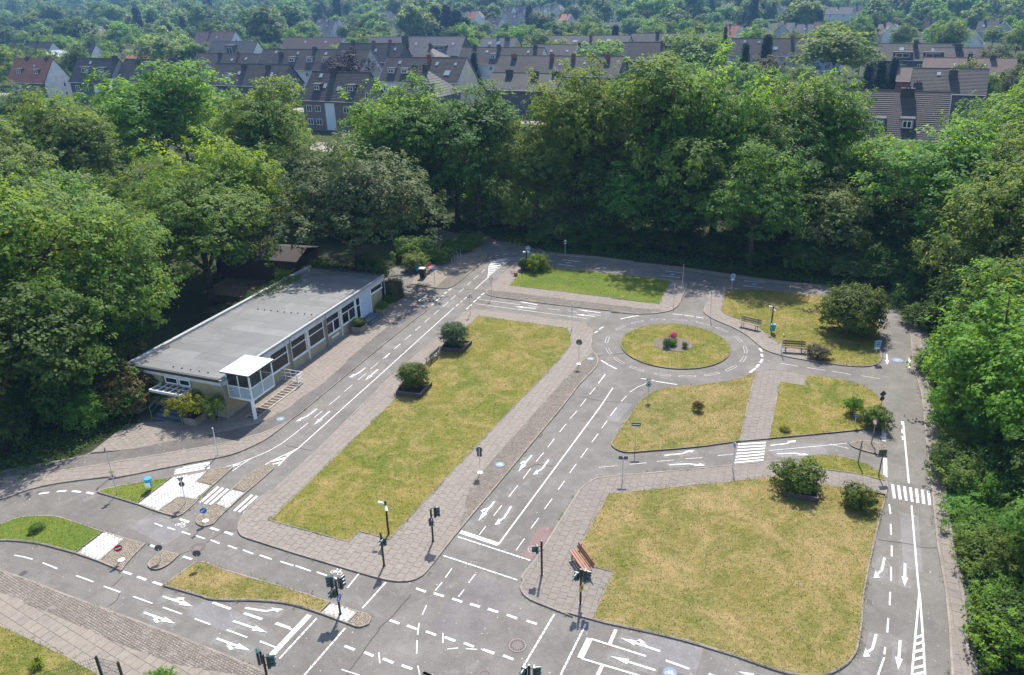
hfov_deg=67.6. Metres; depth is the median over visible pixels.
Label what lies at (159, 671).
weed
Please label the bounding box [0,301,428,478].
bicycle path
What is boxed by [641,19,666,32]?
town tree
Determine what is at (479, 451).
traffic sign
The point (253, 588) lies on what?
lawn
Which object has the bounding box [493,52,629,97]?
apartment house
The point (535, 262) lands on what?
leafy shrub
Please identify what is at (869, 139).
broadleaf tree
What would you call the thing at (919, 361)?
hedge bush
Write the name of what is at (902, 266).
understorey bush
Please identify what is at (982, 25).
house
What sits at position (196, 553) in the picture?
traffic sign
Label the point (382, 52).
apartment house
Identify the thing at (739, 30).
house
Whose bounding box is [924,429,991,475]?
hedge bush
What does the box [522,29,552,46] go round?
town tree
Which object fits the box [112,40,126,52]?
town tree
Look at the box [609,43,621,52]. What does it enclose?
town tree
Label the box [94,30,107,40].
town tree
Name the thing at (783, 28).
house
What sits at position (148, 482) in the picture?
litter bin
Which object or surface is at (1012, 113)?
maple
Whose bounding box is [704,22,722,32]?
town tree
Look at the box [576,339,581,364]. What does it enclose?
traffic sign
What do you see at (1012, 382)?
chestnut
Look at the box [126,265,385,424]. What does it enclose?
training building
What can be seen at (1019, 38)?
town tree
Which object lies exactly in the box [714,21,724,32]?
town tree
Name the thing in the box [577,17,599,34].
town tree
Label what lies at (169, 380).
window
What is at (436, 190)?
broadleaf tree
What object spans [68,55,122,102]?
apartment house
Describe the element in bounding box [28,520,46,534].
grass clump
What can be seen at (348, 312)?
window
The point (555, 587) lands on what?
pavement
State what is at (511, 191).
understorey bush
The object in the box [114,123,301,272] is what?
maple
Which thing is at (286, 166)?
broadleaf tree
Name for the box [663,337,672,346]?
conifer shrub
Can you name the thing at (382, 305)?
leafy shrub
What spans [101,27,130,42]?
town tree
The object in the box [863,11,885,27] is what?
town tree
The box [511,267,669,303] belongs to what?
lawn
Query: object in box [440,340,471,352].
timber bed
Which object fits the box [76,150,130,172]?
understorey bush
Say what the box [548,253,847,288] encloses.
pavement
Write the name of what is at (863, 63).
town tree
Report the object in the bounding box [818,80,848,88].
town tree
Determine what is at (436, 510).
traffic light
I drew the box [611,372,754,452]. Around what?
lawn
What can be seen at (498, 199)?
understorey bush
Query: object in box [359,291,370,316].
door
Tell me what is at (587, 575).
traffic light
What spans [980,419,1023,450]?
hedge bush
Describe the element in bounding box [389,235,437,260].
bush
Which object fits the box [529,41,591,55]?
apartment house
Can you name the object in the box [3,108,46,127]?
broadleaf tree
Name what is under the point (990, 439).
hedge bush
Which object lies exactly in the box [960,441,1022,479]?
hedge bush
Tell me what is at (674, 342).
leafy shrub
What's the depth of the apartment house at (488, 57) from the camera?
251.18 m
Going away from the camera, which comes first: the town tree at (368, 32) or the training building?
the training building
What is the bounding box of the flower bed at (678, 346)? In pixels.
[653,337,691,350]
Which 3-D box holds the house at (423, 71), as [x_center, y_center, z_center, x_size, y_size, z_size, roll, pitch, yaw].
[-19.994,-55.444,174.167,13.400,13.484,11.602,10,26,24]
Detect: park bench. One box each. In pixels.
[423,261,434,273]
[424,346,439,362]
[569,542,594,576]
[739,316,761,330]
[782,339,805,353]
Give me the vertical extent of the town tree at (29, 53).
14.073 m
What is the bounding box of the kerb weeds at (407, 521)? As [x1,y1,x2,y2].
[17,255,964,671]
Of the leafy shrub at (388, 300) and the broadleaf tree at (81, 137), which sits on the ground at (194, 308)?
the broadleaf tree at (81, 137)
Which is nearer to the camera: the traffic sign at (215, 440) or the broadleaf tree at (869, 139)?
the traffic sign at (215, 440)
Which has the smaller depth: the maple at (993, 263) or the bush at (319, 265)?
the maple at (993, 263)
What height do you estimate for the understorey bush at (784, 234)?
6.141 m
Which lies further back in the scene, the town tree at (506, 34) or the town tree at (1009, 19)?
the town tree at (1009, 19)
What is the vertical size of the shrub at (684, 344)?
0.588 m
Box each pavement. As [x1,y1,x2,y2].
[0,419,291,499]
[0,569,273,674]
[90,298,416,453]
[237,308,597,581]
[411,247,486,288]
[486,262,687,313]
[520,459,887,674]
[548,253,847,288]
[703,288,881,366]
[740,369,805,441]
[882,293,971,674]
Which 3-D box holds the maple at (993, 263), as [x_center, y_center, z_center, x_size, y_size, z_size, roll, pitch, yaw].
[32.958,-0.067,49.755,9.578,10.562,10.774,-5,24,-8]
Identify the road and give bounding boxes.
[0,226,977,674]
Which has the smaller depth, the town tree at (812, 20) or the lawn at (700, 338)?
the lawn at (700, 338)
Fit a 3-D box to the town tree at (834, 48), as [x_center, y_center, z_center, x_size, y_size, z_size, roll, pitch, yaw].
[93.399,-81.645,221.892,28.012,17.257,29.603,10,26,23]
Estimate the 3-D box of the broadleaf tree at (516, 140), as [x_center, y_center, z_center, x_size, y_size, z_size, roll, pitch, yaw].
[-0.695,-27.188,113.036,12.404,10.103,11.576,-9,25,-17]
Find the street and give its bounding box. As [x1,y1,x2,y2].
[0,93,952,177]
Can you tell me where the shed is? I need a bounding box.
[218,242,319,280]
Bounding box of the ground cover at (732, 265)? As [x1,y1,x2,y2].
[0,225,1023,674]
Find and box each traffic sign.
[108,469,117,493]
[114,545,124,561]
[154,545,161,559]
[177,477,185,502]
[192,550,200,565]
[197,495,208,522]
[212,428,218,454]
[476,447,482,473]
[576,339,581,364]
[619,456,627,478]
[632,423,640,444]
[646,379,651,394]
[732,441,735,467]
[857,440,862,462]
[871,419,876,443]
[874,340,881,359]
[878,449,887,476]
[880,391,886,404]
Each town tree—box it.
[0,44,17,55]
[0,47,24,69]
[0,57,13,81]
[6,42,41,57]
[12,32,32,42]
[24,33,49,41]
[28,29,46,40]
[33,48,59,61]
[40,34,67,48]
[57,52,74,73]
[59,36,77,49]
[60,43,88,71]
[61,42,81,49]
[72,38,85,45]
[82,32,101,41]
[83,34,111,45]
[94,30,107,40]
[96,41,118,52]
[100,36,113,45]
[100,50,120,59]
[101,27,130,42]
[101,53,122,61]
[105,20,145,40]
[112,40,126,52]
[119,38,135,52]
[120,34,142,47]
[121,26,193,58]
[149,26,174,45]
[168,26,189,43]
[172,41,199,63]
[186,41,209,57]
[190,18,239,39]
[245,36,263,43]
[265,41,286,48]
[269,27,288,43]
[281,28,303,41]
[305,30,325,36]
[315,48,379,71]
[329,37,351,48]
[347,27,360,41]
[354,27,381,42]
[357,28,375,40]
[440,26,458,35]
[452,22,475,38]
[467,26,487,44]
[468,33,478,46]
[476,21,495,36]
[489,28,516,37]
[503,25,528,42]
[507,23,530,32]
[518,24,531,44]
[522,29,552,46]
[527,24,537,35]
[530,29,554,38]
[543,21,567,34]
[544,37,570,43]
[562,30,581,34]
[565,20,582,34]
[569,39,636,69]
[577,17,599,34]
[587,27,605,34]
[589,23,610,34]
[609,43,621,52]
[640,17,657,29]
[640,19,663,30]
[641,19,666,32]
[648,24,731,70]
[658,19,676,32]
[671,27,702,49]
[672,52,705,77]
[673,18,693,32]
[691,19,706,33]
[696,49,729,71]
[701,27,723,41]
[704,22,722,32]
[713,66,741,92]
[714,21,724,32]
[716,39,729,54]
[727,68,765,92]
[728,24,774,42]
[739,62,769,82]
[752,54,790,87]
[764,73,799,94]
[780,29,806,37]
[782,58,822,82]
[785,25,885,81]
[802,16,817,23]
[806,26,836,37]
[811,18,837,31]
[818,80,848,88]
[824,20,851,28]
[830,22,851,31]
[835,25,865,61]
[841,19,856,31]
[845,37,871,75]
[849,10,873,31]
[852,22,883,47]
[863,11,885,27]
[885,22,919,42]
[888,10,905,21]
[888,27,912,42]
[892,16,922,29]
[911,38,930,42]
[921,19,958,42]
[922,10,945,25]
[933,8,956,23]
[933,22,965,46]
[941,19,977,46]
[949,16,967,28]
[951,57,986,67]
[978,43,1016,57]
[981,26,1005,43]
[984,15,1001,21]
[985,72,1003,105]
[988,62,1023,110]
[997,25,1023,54]
[999,44,1023,74]
[1002,14,1018,27]
[1005,19,1023,44]
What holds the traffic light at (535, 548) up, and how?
on the pavement at (555, 587)
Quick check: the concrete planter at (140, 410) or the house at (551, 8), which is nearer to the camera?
the concrete planter at (140, 410)
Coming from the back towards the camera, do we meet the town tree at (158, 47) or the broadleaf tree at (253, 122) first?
the town tree at (158, 47)
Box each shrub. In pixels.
[87,360,157,419]
[160,389,206,416]
[351,317,365,325]
[376,301,389,308]
[381,294,397,304]
[394,361,430,387]
[436,321,469,345]
[518,257,528,269]
[526,252,552,271]
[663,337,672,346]
[669,338,677,346]
[682,341,688,348]
[691,399,704,411]
[779,424,790,432]
[803,342,834,360]
[812,281,892,335]
[841,394,865,413]
[859,402,897,434]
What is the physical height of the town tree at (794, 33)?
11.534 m
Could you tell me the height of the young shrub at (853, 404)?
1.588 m
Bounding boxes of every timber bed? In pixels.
[396,381,431,397]
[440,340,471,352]
[521,266,546,270]
[783,480,818,502]
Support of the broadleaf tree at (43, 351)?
on the ground at (194, 308)
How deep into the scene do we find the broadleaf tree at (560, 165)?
97.99 m
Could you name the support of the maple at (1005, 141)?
on the ground at (194, 308)
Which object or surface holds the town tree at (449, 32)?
on the ground at (194, 308)
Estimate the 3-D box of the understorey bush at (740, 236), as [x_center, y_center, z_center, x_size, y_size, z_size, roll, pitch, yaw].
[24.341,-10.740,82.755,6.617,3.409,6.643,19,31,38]
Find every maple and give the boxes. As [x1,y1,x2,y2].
[0,113,73,184]
[0,160,124,264]
[0,173,117,384]
[46,196,198,357]
[58,57,237,179]
[102,159,283,305]
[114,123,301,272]
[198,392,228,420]
[328,67,487,221]
[407,140,496,220]
[501,49,644,210]
[576,51,748,228]
[638,41,791,235]
[771,67,890,235]
[845,117,1021,278]
[916,119,1023,231]
[926,87,1023,196]
[927,257,1023,352]
[933,68,1023,134]
[936,164,1022,261]
[954,223,1023,348]
[971,131,1023,179]
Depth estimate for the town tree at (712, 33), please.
357.61 m
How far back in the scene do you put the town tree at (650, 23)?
405.00 m
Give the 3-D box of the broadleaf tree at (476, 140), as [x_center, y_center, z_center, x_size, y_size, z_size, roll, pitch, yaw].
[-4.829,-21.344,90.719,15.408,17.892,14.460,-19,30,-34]
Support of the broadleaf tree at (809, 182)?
on the ground at (194, 308)
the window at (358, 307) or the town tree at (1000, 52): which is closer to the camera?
the window at (358, 307)
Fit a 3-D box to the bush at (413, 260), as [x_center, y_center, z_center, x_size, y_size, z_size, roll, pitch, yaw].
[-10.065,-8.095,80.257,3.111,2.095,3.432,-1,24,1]
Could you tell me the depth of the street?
169.55 m
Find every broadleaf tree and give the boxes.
[0,79,49,124]
[0,119,74,192]
[0,166,81,283]
[0,169,129,347]
[0,253,150,384]
[0,279,99,436]
[1,84,131,191]
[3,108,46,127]
[39,97,83,112]
[41,94,80,117]
[74,95,98,112]
[77,160,159,241]
[87,292,164,361]
[88,96,112,116]
[99,100,157,173]
[169,97,216,163]
[169,117,198,162]
[172,147,268,197]
[189,74,320,212]
[202,94,232,132]
[270,132,350,233]
[314,134,370,174]
[345,93,400,163]
[391,162,460,221]
[410,118,445,174]
[416,77,527,229]
[480,122,577,229]
[486,121,537,164]
[525,140,589,183]
[562,133,645,223]
[588,160,669,246]
[605,122,655,172]
[625,146,738,232]
[729,122,853,249]
[739,74,862,234]
[745,69,805,155]
[784,178,879,250]
[811,140,913,190]
[836,133,920,235]
[841,135,909,201]
[851,132,927,192]
[857,137,920,173]
[869,181,947,248]
[903,190,998,291]
[909,152,1023,284]
[921,227,1023,333]
[981,490,1023,557]
[984,431,1023,513]
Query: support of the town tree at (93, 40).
on the ground at (194, 308)
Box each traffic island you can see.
[0,515,145,570]
[97,466,232,516]
[148,550,179,569]
[163,561,370,627]
[196,463,273,526]
[849,440,887,456]
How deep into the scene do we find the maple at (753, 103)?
80.83 m
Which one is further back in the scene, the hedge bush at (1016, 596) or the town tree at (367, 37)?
the town tree at (367, 37)
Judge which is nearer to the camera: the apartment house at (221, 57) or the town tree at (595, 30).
the apartment house at (221, 57)
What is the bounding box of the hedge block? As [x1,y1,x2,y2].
[382,278,404,302]
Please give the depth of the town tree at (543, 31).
344.26 m
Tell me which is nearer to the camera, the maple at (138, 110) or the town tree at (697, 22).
the maple at (138, 110)
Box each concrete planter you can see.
[133,399,153,413]
[183,411,206,425]
[351,323,367,332]
[375,306,389,314]
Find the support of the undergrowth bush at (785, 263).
on the ground at (194, 308)
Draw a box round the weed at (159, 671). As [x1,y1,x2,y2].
[143,664,178,674]
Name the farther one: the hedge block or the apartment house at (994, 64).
the apartment house at (994, 64)
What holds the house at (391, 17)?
on the ground at (194, 308)
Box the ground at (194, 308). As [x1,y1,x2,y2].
[0,2,1023,674]
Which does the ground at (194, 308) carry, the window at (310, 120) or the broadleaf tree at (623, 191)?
the broadleaf tree at (623, 191)
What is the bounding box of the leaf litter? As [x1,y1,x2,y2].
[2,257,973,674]
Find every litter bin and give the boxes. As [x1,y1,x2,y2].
[144,476,152,487]
[771,323,775,330]
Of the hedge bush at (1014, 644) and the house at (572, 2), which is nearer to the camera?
the hedge bush at (1014, 644)
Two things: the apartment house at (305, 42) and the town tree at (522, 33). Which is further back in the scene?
the town tree at (522, 33)
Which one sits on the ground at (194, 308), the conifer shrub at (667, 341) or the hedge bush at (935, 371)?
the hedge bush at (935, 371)
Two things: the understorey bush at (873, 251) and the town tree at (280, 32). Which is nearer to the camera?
the understorey bush at (873, 251)
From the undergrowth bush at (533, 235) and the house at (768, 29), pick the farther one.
the house at (768, 29)
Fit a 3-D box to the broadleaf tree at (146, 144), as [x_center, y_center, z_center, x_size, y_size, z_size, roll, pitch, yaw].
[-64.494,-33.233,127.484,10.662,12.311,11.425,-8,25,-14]
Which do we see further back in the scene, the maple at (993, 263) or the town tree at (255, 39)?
the town tree at (255, 39)
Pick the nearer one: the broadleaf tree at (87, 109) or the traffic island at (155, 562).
the traffic island at (155, 562)
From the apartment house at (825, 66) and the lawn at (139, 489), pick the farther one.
the apartment house at (825, 66)
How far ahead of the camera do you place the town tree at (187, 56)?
309.54 m
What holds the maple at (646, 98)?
on the ground at (194, 308)
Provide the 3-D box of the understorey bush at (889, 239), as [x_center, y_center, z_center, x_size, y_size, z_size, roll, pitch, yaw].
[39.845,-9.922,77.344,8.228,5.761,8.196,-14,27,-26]
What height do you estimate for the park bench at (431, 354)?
0.891 m
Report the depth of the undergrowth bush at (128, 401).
52.30 m
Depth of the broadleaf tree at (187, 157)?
134.68 m
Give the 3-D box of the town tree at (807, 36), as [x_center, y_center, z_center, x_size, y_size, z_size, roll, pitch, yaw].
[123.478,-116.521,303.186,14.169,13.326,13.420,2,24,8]
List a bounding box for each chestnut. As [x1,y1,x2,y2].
[903,279,1023,435]
[954,316,1023,452]
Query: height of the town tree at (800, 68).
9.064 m
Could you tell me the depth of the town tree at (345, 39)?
289.96 m
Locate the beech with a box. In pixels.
[690,137,820,267]
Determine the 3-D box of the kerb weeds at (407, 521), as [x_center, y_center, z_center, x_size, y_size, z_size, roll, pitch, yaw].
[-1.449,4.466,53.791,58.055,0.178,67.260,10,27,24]
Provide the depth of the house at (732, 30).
397.65 m
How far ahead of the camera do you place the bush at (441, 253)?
81.80 m
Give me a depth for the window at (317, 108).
166.98 m
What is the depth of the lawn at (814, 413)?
51.96 m
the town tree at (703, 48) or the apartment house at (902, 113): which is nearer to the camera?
the apartment house at (902, 113)
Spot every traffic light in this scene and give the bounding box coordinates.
[255,648,275,674]
[325,575,345,614]
[379,532,386,566]
[428,506,439,541]
[519,664,540,674]
[532,540,543,575]
[572,568,591,604]
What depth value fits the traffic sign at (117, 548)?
38.94 m
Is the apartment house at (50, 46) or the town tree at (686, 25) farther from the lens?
the town tree at (686, 25)
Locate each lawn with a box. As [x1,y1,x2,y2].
[0,515,101,551]
[0,625,99,674]
[98,477,169,502]
[165,561,329,611]
[270,316,570,541]
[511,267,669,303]
[571,476,886,674]
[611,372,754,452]
[621,324,730,369]
[721,289,880,365]
[769,375,885,438]
[798,455,886,480]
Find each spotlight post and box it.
[378,501,389,533]
[768,306,775,329]
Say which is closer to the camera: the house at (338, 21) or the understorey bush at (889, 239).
the understorey bush at (889, 239)
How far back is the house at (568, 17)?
559.37 m
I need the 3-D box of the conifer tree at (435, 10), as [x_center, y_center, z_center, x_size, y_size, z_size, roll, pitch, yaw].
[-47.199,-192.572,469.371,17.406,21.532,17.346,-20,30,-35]
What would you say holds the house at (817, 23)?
on the ground at (194, 308)
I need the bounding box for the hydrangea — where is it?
[668,332,677,338]
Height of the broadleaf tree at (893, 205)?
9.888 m
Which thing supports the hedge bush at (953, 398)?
on the ground at (194, 308)
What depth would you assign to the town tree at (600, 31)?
380.28 m
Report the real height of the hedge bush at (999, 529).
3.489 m
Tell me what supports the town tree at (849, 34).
on the ground at (194, 308)
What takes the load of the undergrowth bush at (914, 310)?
on the ground at (194, 308)
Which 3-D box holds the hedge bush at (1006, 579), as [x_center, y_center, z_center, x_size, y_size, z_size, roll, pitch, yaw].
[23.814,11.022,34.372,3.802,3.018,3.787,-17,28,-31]
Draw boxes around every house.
[7,56,72,102]
[10,40,60,54]
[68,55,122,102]
[71,41,103,57]
[96,26,105,32]
[114,56,196,93]
[122,45,151,59]
[123,54,185,64]
[191,51,260,80]
[193,30,242,52]
[208,41,262,52]
[208,63,304,107]
[257,45,382,87]
[281,37,346,48]
[300,66,386,132]
[316,17,328,30]
[321,21,338,36]
[329,18,343,26]
[337,39,411,66]
[368,35,470,56]
[377,53,478,107]
[378,10,392,17]
[387,13,396,25]
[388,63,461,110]
[412,43,449,56]
[458,43,547,82]
[467,10,480,22]
[471,10,484,22]
[479,35,521,46]
[483,68,570,118]
[485,17,504,32]
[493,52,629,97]
[500,6,516,18]
[506,12,525,25]
[514,5,525,12]
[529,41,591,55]
[535,6,548,14]
[545,5,560,16]
[546,34,632,48]
[557,4,564,12]
[558,13,574,23]
[566,0,578,7]
[610,8,619,20]
[620,40,665,78]
[632,31,681,56]
[718,2,731,12]
[723,23,740,40]
[728,35,804,71]
[733,25,753,37]
[753,26,770,35]
[773,22,790,37]
[774,5,786,18]
[778,21,795,30]
[796,23,813,36]
[801,38,840,73]
[802,85,952,153]
[814,21,828,36]
[824,6,854,19]
[849,4,864,18]
[871,39,952,79]
[875,22,892,42]
[882,21,898,42]
[895,67,912,89]
[909,67,989,123]
[922,17,942,39]
[922,52,1017,100]
[933,43,998,57]
[962,27,984,46]
[976,19,999,40]
[990,20,1012,41]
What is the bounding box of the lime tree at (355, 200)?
[247,130,454,264]
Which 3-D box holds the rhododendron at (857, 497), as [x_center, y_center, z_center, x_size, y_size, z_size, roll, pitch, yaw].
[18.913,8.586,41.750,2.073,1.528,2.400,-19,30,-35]
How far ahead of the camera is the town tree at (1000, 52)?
211.52 m
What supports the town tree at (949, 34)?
on the ground at (194, 308)
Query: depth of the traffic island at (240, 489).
44.16 m
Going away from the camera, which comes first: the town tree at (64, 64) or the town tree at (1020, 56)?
the town tree at (1020, 56)
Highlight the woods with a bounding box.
[0,0,1023,45]
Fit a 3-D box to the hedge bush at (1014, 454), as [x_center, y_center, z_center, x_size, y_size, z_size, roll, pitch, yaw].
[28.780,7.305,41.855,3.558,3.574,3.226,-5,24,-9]
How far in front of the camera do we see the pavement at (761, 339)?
63.99 m
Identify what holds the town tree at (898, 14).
on the ground at (194, 308)
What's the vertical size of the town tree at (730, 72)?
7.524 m
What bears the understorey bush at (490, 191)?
on the ground at (194, 308)
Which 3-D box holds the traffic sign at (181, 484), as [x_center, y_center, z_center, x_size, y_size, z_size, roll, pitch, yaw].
[-18.610,8.638,43.260,0.380,1.762,0.080,-6,24,-9]
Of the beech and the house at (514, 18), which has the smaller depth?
the beech
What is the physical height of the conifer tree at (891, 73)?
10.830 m
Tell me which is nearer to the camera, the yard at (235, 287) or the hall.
the yard at (235, 287)
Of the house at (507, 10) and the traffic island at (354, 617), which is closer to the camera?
the traffic island at (354, 617)
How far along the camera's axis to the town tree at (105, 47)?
357.54 m
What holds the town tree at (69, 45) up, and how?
on the ground at (194, 308)
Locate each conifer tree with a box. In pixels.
[419,9,430,35]
[427,4,443,35]
[437,3,452,34]
[447,8,462,26]
[460,16,470,28]
[470,51,481,83]
[611,24,619,34]
[722,26,727,62]
[733,41,751,83]
[758,33,773,84]
[858,62,875,88]
[872,59,888,89]
[884,55,900,89]
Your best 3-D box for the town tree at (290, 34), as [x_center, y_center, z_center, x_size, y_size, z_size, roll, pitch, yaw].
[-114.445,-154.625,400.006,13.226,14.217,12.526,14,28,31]
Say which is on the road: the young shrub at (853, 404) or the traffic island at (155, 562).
the traffic island at (155, 562)
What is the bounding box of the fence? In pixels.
[38,655,122,674]
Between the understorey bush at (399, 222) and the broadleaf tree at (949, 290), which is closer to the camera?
the broadleaf tree at (949, 290)
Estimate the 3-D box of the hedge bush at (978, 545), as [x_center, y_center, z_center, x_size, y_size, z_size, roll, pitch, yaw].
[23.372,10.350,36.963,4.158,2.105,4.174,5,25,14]
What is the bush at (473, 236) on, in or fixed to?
on the ground at (194, 308)
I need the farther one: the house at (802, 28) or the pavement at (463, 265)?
the house at (802, 28)
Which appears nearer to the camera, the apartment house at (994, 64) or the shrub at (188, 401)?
the shrub at (188, 401)
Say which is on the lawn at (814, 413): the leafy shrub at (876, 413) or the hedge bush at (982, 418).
the leafy shrub at (876, 413)
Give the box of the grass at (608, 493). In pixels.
[0,267,886,674]
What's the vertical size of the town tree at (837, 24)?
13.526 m
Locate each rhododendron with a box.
[767,455,828,494]
[837,479,883,509]
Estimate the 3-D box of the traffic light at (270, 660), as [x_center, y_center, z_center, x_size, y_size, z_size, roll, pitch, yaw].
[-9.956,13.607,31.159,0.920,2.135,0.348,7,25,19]
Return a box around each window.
[164,376,178,384]
[178,379,190,386]
[270,345,289,374]
[290,333,308,360]
[306,105,311,110]
[308,118,313,124]
[308,321,325,348]
[315,105,320,111]
[316,119,322,124]
[326,311,340,336]
[341,300,356,325]
[343,107,348,112]
[355,297,361,317]
[370,283,382,294]
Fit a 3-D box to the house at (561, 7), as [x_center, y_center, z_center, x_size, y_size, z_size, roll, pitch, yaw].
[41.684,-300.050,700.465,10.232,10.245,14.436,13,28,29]
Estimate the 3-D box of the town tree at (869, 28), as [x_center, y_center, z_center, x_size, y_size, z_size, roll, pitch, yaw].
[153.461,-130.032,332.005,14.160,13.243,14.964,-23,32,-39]
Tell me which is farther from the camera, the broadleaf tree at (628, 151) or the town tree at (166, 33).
the town tree at (166, 33)
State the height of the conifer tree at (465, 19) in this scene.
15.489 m
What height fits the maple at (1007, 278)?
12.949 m
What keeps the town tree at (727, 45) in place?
on the ground at (194, 308)
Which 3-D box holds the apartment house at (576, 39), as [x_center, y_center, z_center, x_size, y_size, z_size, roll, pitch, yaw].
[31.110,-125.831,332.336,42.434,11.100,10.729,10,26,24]
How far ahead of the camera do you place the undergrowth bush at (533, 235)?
87.24 m
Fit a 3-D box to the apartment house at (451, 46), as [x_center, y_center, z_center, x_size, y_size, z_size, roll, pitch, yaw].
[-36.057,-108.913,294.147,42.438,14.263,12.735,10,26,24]
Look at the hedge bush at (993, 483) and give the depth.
40.31 m
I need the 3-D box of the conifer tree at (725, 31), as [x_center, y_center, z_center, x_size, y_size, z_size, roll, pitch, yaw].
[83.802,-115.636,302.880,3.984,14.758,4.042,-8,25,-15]
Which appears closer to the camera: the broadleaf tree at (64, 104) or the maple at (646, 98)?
the maple at (646, 98)
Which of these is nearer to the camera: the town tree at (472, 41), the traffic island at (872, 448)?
the traffic island at (872, 448)
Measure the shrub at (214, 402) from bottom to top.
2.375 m
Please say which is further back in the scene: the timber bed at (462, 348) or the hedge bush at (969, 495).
the timber bed at (462, 348)
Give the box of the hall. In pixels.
[42,50,122,71]
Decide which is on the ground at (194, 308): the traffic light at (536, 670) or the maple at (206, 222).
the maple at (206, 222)
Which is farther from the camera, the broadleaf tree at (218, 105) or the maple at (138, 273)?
the broadleaf tree at (218, 105)
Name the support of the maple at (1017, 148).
on the ground at (194, 308)
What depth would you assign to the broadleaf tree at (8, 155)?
81.61 m
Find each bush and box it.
[11,365,92,428]
[50,383,123,433]
[53,348,121,392]
[66,166,103,188]
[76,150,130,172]
[80,167,114,183]
[98,366,167,416]
[237,281,289,302]
[257,267,301,289]
[267,184,288,213]
[288,196,312,220]
[303,255,337,267]
[318,214,375,237]
[323,257,360,271]
[346,250,394,278]
[352,263,382,283]
[374,201,424,237]
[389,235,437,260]
[400,250,429,270]
[416,200,445,214]
[422,243,456,263]
[434,188,454,204]
[441,237,475,252]
[455,229,489,246]
[459,181,505,201]
[467,179,505,201]
[471,189,510,226]
[498,198,540,228]
[499,179,532,203]
[519,200,551,223]
[524,228,557,242]
[558,233,590,249]
[647,206,712,234]
[708,222,764,253]
[743,205,816,241]
[774,233,839,273]
[781,246,835,269]
[815,246,879,279]
[830,228,922,268]
[836,211,887,239]
[860,257,928,286]
[869,217,920,260]
[873,246,938,279]
[890,275,944,305]
[896,300,950,328]
[904,344,943,369]
[913,246,955,288]
[919,351,953,380]
[921,447,1001,497]
[922,404,978,431]
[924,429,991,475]
[926,381,961,398]
[928,426,984,452]
[934,390,974,411]
[935,485,996,520]
[938,500,1013,539]
[943,383,978,400]
[948,520,1022,582]
[955,396,997,432]
[957,555,1018,594]
[958,582,1023,662]
[959,596,1023,673]
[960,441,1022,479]
[962,430,1010,457]
[963,411,1001,440]
[966,576,1023,617]
[969,467,1023,516]
[973,534,1023,582]
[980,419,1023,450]
[986,505,1023,548]
[989,544,1023,593]
[989,583,1023,614]
[995,471,1023,510]
[997,495,1022,535]
[1003,439,1023,471]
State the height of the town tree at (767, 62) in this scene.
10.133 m
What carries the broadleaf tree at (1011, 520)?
on the ground at (194, 308)
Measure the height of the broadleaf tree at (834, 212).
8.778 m
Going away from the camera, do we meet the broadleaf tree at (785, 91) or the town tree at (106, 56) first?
the broadleaf tree at (785, 91)
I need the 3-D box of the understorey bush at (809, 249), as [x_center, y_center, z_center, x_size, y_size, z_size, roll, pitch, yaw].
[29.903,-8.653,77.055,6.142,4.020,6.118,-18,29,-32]
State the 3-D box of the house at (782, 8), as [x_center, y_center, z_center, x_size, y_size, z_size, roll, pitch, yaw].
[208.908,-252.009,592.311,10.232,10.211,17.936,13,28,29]
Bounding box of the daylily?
[27,656,47,672]
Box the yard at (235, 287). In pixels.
[202,277,276,297]
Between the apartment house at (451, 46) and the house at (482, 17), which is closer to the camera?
the apartment house at (451, 46)
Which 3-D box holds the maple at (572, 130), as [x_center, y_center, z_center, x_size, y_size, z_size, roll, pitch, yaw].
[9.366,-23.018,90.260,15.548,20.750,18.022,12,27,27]
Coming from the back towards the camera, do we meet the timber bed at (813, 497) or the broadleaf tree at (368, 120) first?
the broadleaf tree at (368, 120)
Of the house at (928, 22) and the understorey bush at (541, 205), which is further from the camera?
the house at (928, 22)
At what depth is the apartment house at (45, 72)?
229.63 m
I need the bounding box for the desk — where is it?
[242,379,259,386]
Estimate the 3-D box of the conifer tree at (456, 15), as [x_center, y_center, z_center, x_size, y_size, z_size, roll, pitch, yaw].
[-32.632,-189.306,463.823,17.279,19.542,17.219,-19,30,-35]
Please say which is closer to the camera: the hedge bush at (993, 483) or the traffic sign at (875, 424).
the hedge bush at (993, 483)
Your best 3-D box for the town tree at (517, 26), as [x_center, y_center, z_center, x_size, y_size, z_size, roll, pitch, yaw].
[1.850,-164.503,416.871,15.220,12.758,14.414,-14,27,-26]
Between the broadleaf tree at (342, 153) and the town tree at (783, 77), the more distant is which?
the town tree at (783, 77)
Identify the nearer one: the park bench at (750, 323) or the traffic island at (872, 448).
the traffic island at (872, 448)
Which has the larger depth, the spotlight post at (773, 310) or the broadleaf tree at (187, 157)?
the broadleaf tree at (187, 157)
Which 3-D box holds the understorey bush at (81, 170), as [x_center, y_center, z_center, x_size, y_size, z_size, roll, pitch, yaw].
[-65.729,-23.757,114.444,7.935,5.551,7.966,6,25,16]
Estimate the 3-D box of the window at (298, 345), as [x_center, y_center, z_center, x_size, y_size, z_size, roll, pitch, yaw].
[-16.495,0.681,59.231,0.130,1.650,2.020,7,25,19]
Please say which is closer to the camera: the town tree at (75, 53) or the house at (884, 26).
the town tree at (75, 53)
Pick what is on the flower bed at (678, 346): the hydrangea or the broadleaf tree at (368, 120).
the hydrangea
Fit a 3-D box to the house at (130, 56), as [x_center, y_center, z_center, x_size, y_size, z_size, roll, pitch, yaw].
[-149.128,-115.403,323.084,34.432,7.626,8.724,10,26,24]
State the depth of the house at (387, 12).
665.98 m
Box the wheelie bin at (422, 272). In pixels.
[418,267,426,277]

